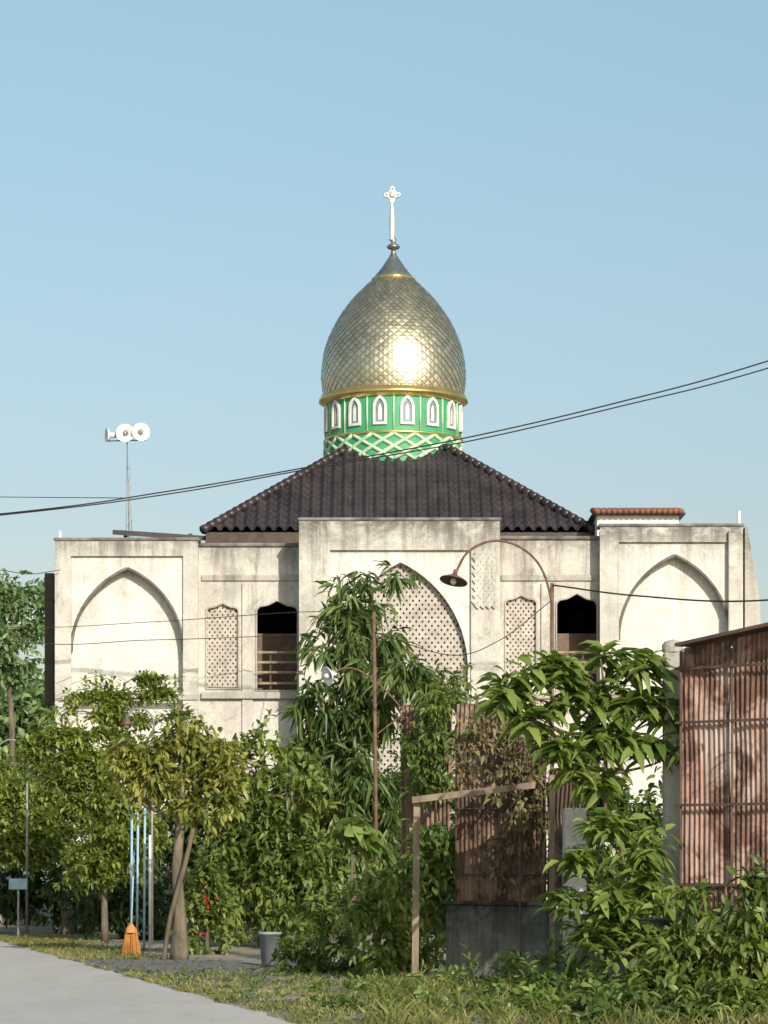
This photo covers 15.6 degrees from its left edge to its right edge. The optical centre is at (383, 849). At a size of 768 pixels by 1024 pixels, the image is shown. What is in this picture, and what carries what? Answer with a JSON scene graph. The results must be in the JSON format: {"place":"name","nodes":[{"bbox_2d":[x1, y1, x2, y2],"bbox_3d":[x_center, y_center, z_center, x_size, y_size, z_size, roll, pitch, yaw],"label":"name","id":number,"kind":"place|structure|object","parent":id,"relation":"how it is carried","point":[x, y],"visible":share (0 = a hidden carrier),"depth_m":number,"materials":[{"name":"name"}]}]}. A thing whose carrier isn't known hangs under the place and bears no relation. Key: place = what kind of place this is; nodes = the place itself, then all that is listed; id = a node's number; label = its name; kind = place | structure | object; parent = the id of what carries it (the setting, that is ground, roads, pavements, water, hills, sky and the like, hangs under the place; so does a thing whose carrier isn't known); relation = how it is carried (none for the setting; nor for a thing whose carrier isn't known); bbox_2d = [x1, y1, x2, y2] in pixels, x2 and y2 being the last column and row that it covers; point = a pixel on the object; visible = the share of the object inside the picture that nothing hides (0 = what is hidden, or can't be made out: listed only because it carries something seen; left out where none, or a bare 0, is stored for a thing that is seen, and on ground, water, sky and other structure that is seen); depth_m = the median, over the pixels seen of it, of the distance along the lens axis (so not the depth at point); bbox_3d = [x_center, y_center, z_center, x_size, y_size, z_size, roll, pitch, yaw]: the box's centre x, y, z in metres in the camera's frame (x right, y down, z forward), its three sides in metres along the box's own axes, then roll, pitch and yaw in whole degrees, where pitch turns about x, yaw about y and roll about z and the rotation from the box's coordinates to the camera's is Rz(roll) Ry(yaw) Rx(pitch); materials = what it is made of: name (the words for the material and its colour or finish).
{"place":"outdoors","nodes":[
{"label":"outdoors","id":0,"kind":"place"},
{"bbox_2d":[0,932,167,959],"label":"grass","id":1,"kind":"structure","parent":0,"point":[56,947],"depth_m":45.10,"materials":[{"name":"green plant"}]},
{"bbox_2d":[0,941,292,1023],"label":"road","id":2,"kind":"structure","parent":0,"point":[40,988],"depth_m":29.85,"materials":[{"name":"grey concrete"}]},
{"bbox_2d":[0,864,571,1023],"bbox_3d":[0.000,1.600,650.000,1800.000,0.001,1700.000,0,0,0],"label":"ground","id":3,"kind":"structure","parent":0,"point":[249,952],"depth_m":41.67,"materials":[{"name":"green plant"}]},
{"bbox_2d":[0,739,27,933],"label":"street lamp","id":4,"kind":"object","parent":3,"relation":"on","point":[2,742],"visible":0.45,"depth_m":51.98,"materials":[{"name":"grey metal"}]},
{"bbox_2d":[9,879,26,935],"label":"sign","id":5,"kind":"object","parent":3,"relation":"on","point":[18,884],"visible":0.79,"depth_m":51.60,"materials":[{"name":"grey metal"}]},
{"bbox_2d":[0,876,38,924],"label":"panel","id":6,"kind":"object","parent":3,"relation":"on","point":[21,923],"visible":0.05,"depth_m":59.95,"materials":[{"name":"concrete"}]},
{"bbox_2d":[0,568,44,874],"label":"acacia tree","id":7,"kind":"object","parent":3,"relation":"on","point":[12,596],"visible":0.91,"depth_m":81.79,"materials":[{"name":"green plant"}]},
{"bbox_2d":[0,658,54,810],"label":"distant treeline","id":8,"kind":"object","parent":3,"relation":"on","point":[27,709],"visible":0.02,"depth_m":106.92,"materials":[{"name":"green plant"}]},
{"bbox_2d":[0,745,99,934],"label":"terminalia tree","id":9,"kind":"object","parent":3,"relation":"on","point":[58,830],"visible":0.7,"depth_m":52.80,"materials":[{"name":"green plant"}]},
{"bbox_2d":[0,668,195,942],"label":"terminalia tree","id":10,"kind":"object","parent":3,"relation":"on","point":[104,860],"visible":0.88,"depth_m":47.88,"materials":[{"name":"green plant"}]},
{"bbox_2d":[121,850,140,955],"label":"broom","id":11,"kind":"object","parent":3,"relation":"on","point":[130,943],"visible":0.92,"depth_m":41.96,"materials":[{"name":"orange wicker"}]},
{"bbox_2d":[121,708,154,944],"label":"street lamp","id":12,"kind":"object","parent":3,"relation":"on","point":[126,722],"visible":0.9,"depth_m":46.98,"materials":[{"name":"grey metal"}]},
{"bbox_2d":[128,806,150,950],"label":"pipe rack","id":13,"kind":"object","parent":3,"relation":"on","point":[137,876],"visible":0.66,"depth_m":44.53,"materials":[{"name":"blue metal"}]},
{"bbox_2d":[1,939,317,1023],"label":"grass","id":14,"kind":"structure","parent":3,"relation":"on","point":[150,980],"depth_m":33.28,"materials":[{"name":"green plant"}]},
{"bbox_2d":[74,958,266,983],"bbox_3d":[-2.535,1.589,37.477,2.308,0.001,8.246,0,0,-14],"label":"driveway apron","id":15,"kind":"object","parent":3,"relation":"on","point":[228,964],"visible":0.58,"depth_m":38.52,"materials":[{"name":"concrete"}]},
{"bbox_2d":[161,817,196,959],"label":"leaning stem","id":16,"kind":"object","parent":15,"relation":"on","point":[176,893],"visible":1,"depth_m":40.53,"materials":[{"name":"brown plant"}]},
{"bbox_2d":[96,711,259,959],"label":"yellow leaf tree","id":17,"kind":"object","parent":3,"relation":"on","point":[156,774],"visible":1,"depth_m":40.59,"materials":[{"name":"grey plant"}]},
{"bbox_2d":[170,844,253,954],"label":"hibiscus bush","id":18,"kind":"object","parent":3,"relation":"on","point":[214,904],"visible":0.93,"depth_m":42.92,"materials":[{"name":"green plant"}]},
{"bbox_2d":[0,743,454,940],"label":"hedge","id":19,"kind":"object","parent":3,"relation":"on","point":[86,912],"visible":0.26,"depth_m":53.18,"materials":[{"name":"green plant"}]},
{"bbox_2d":[28,937,487,1023],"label":"fallen leaves","id":20,"kind":"object","parent":3,"relation":"on","point":[317,1019],"visible":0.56,"depth_m":37.82,"materials":[{"name":"brown plant"}]},
{"bbox_2d":[258,932,281,964],"bbox_3d":[-1.567,1.355,38.500,0.330,0.450,0.330,0,0,0],"label":"waste bin","id":21,"kind":"object","parent":3,"relation":"on","point":[268,944],"visible":0.95,"depth_m":38.38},
{"bbox_2d":[192,708,355,948],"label":"hedge shrub","id":22,"kind":"object","parent":3,"relation":"on","point":[283,884],"visible":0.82,"depth_m":45.78,"materials":[{"name":"green plant"}]},
{"bbox_2d":[260,886,397,973],"bbox_3d":[-0.679,1.104,36.517,1.920,1.263,1.155,0,0,0],"label":"shrub","id":23,"kind":"object","parent":3,"relation":"on","point":[319,961],"visible":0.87,"depth_m":36.41,"materials":[{"name":"green plant"}]},
{"bbox_2d":[323,815,390,947],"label":"taro plant","id":24,"kind":"object","parent":3,"relation":"on","point":[365,841],"visible":0.98,"depth_m":41.95,"materials":[{"name":"green plant"}]},
{"bbox_2d":[321,612,401,950],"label":"street lamp","id":25,"kind":"object","parent":3,"relation":"on","point":[328,674],"visible":0.85,"depth_m":43.98,"materials":[{"name":"metal"}]},
{"bbox_2d":[115,965,621,1023],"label":"grass","id":26,"kind":"structure","parent":3,"relation":"on","point":[281,991],"depth_m":30.85,"materials":[{"name":"green plant"}]},
{"bbox_2d":[273,560,478,944],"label":"mango tree","id":27,"kind":"object","parent":3,"relation":"on","point":[349,765],"visible":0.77,"depth_m":46.73,"materials":[{"name":"green plant"}]},
{"bbox_2d":[325,818,459,979],"bbox_3d":[0.301,0.635,34.601,2.071,2.112,1.147,0,0,0],"label":"vine bush","id":28,"kind":"object","parent":3,"relation":"on","point":[437,881],"visible":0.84,"depth_m":34.47,"materials":[{"name":"green plant"}]},
{"bbox_2d":[45,185,760,930],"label":"mosque","id":29,"kind":"structure","parent":3,"relation":"on","point":[393,371],"depth_m":56.42,"materials":[{"name":"paint"}]},
{"bbox_2d":[105,423,149,536],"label":"loudspeaker mast","id":30,"kind":"object","parent":29,"relation":"on","point":[126,433],"visible":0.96,"depth_m":59.95,"materials":[{"name":"grey metal"}]},
{"bbox_2d":[205,602,238,688],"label":"west window frame","id":31,"kind":"structure","parent":29,"relation":"in","point":[207,608],"depth_m":56.38,"materials":[{"name":"paint"}]},
{"bbox_2d":[255,600,297,690],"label":"west window frame","id":32,"kind":"structure","parent":29,"relation":"in","point":[275,600],"depth_m":56.38,"materials":[{"name":"paint"}]},
{"bbox_2d":[324,395,462,435],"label":"drum window frames","id":33,"kind":"structure","parent":29,"relation":"in","point":[377,398],"depth_m":62.55,"materials":[{"name":"white paint"}]},
{"bbox_2d":[334,398,452,425],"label":"drum window panes","id":34,"kind":"structure","parent":29,"relation":"in","point":[379,401],"depth_m":62.47,"materials":[{"name":"grey glass"}]},
{"bbox_2d":[505,595,537,682],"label":"east window frame","id":35,"kind":"structure","parent":29,"relation":"in","point":[506,600],"depth_m":56.38,"materials":[{"name":"paint"}]},
{"bbox_2d":[556,593,598,690],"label":"east window frame","id":36,"kind":"structure","parent":29,"relation":"in","point":[558,600],"depth_m":56.38,"materials":[{"name":"paint"}]},
{"bbox_2d":[388,678,466,974],"bbox_3d":[0.575,-0.299,35.906,1.049,3.797,0.794,0,0,0],"label":"climbing vine","id":37,"kind":"object","parent":3,"relation":"on","point":[426,781],"visible":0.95,"depth_m":35.82,"materials":[{"name":"green plant"}]},
{"bbox_2d":[307,920,594,992],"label":"tall weeds","id":38,"kind":"object","parent":3,"relation":"on","point":[546,960],"visible":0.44,"depth_m":31.44,"materials":[{"name":"green plant"}]},
{"bbox_2d":[438,662,477,702],"bbox_3d":[1.373,-0.506,39.046,1.282,4.212,0.697,0,0,0],"label":"climbing vine","id":39,"kind":"object","parent":3,"relation":"on","point":[464,685],"visible":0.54,"depth_m":38.95,"materials":[{"name":"green plant"}]},
{"bbox_2d":[310,949,612,1015],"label":"undergrowth","id":40,"kind":"object","parent":3,"relation":"on","point":[540,981],"visible":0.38,"depth_m":28.38,"materials":[{"name":"green plant"}]},
{"bbox_2d":[412,775,554,981],"bbox_3d":[1.155,0.362,32.938,1.758,2.476,0.172,0,0,16],"label":"timber gate frame","id":41,"kind":"object","parent":3,"relation":"on","point":[416,800],"visible":0.76,"depth_m":32.97,"materials":[{"name":"brown wood"}]},
{"bbox_2d":[440,540,553,769],"bbox_3d":[1.612,-1.418,39.971,1.637,6.035,0.394,0,0,0],"label":"street lamp","id":42,"kind":"object","parent":3,"relation":"on","point":[454,579],"visible":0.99,"depth_m":39.98,"materials":[{"name":"metal"}]},
{"bbox_2d":[0,360,767,655],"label":"power lines","id":43,"kind":"object","parent":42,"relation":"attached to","point":[107,501],"visible":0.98,"depth_m":49.48,"materials":[{"name":"rubber"}]},
{"bbox_2d":[444,687,550,973],"bbox_3d":[1.407,-0.177,33.410,1.196,3.554,1.026,0,0,-38],"label":"climbing vine","id":44,"kind":"object","parent":3,"relation":"on","point":[525,824],"visible":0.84,"depth_m":33.42,"materials":[{"name":"brown plant"}]},
{"bbox_2d":[446,905,555,980],"bbox_3d":[1.410,1.135,33.890,1.528,0.930,0.160,0,0,37],"label":"footing","id":45,"kind":"object","parent":3,"relation":"on","point":[490,932],"visible":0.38,"depth_m":33.87,"materials":[{"name":"concrete"}]},
{"bbox_2d":[400,700,587,934],"bbox_3d":[1.128,-0.401,34.670,0.866,3.002,4.292,0,0,-25],"label":"corrugated fence","id":46,"kind":"object","parent":45,"relation":"on","point":[476,820],"visible":0.43,"depth_m":34.05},
{"bbox_2d":[443,900,548,905],"bbox_3d":[1.410,0.643,33.890,1.584,0.046,0.220,0,0,37],"label":"cap","id":47,"kind":"object","parent":45,"relation":"on","point":[452,902],"visible":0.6,"depth_m":33.83,"materials":[{"name":"concrete"}]},
{"bbox_2d":[562,808,585,980],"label":"gate pillar","id":48,"kind":"structure","parent":3,"relation":"on","point":[569,815],"depth_m":32.50,"materials":[{"name":"paint"}]},
{"bbox_2d":[465,640,730,979],"bbox_3d":[2.287,-0.330,30.000,2.888,3.863,1.042,0,0,7],"label":"tropical almond tree","id":49,"kind":"object","parent":3,"relation":"on","point":[618,741],"visible":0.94,"depth_m":29.90,"materials":[{"name":"green plant"}]},
{"bbox_2d":[555,914,673,987],"bbox_3d":[2.550,1.170,31.575,0.160,0.860,3.784,0,0,-15],"label":"footing","id":50,"kind":"object","parent":3,"relation":"on","point":[662,922],"visible":0.12,"depth_m":31.68,"materials":[{"name":"concrete"}]},
{"bbox_2d":[536,804,700,975],"bbox_3d":[2.458,0.560,29.405,1.793,2.081,0.981,0,0,0],"label":"tropical almond sapling","id":51,"kind":"object","parent":3,"relation":"on","point":[614,906],"visible":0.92,"depth_m":29.31,"materials":[{"name":"green plant"}]},
{"bbox_2d":[546,765,735,918],"bbox_3d":[3.456,0.197,36.396,3.416,2.807,1.805,0,0,-33],"label":"garden shrub","id":52,"kind":"object","parent":3,"relation":"on","point":[647,807],"visible":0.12,"depth_m":35.78,"materials":[{"name":"green plant"}]},
{"bbox_2d":[622,755,661,858],"bbox_3d":[3.569,0.067,38.000,0.679,3.066,0.150,0,0,0],"label":"panel","id":53,"kind":"object","parent":3,"relation":"on","point":[638,779],"depth_m":37.92,"materials":[{"name":"white"}]},
{"bbox_2d":[532,854,767,1023],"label":"undergrowth","id":54,"kind":"object","parent":3,"relation":"on","point":[716,973],"visible":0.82,"depth_m":26.96,"materials":[{"name":"green plant"}]},
{"bbox_2d":[662,639,682,918],"bbox_3d":[3.096,-0.330,30.050,0.230,3.861,0.230,0,0,0],"label":"concrete post","id":55,"kind":"object","parent":3,"relation":"on","point":[670,794],"visible":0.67,"depth_m":29.95,"materials":[{"name":"paint"}]},
{"bbox_2d":[677,918,754,967],"bbox_3d":[4.365,1.160,28.600,3.178,0.880,0.160,0,0,39],"label":"footing","id":56,"kind":"object","parent":3,"relation":"on","point":[722,925],"depth_m":29.19,"materials":[{"name":"concrete"}]},
{"bbox_2d":[675,622,767,918],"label":"corrugated fence","id":57,"kind":"object","parent":56,"relation":"on","point":[721,826],"visible":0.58,"depth_m":29.26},
{"bbox_2d":[0,0,767,851],"label":"sky","id":58,"kind":"structure","parent":0,"point":[193,203],"materials":[{"name":"blue"}]},
{"bbox_2d":[354,966,767,1023],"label":"grass","id":59,"kind":"structure","parent":0,"point":[388,1013],"depth_m":25.79,"materials":[{"name":"green plant"}]}
]}

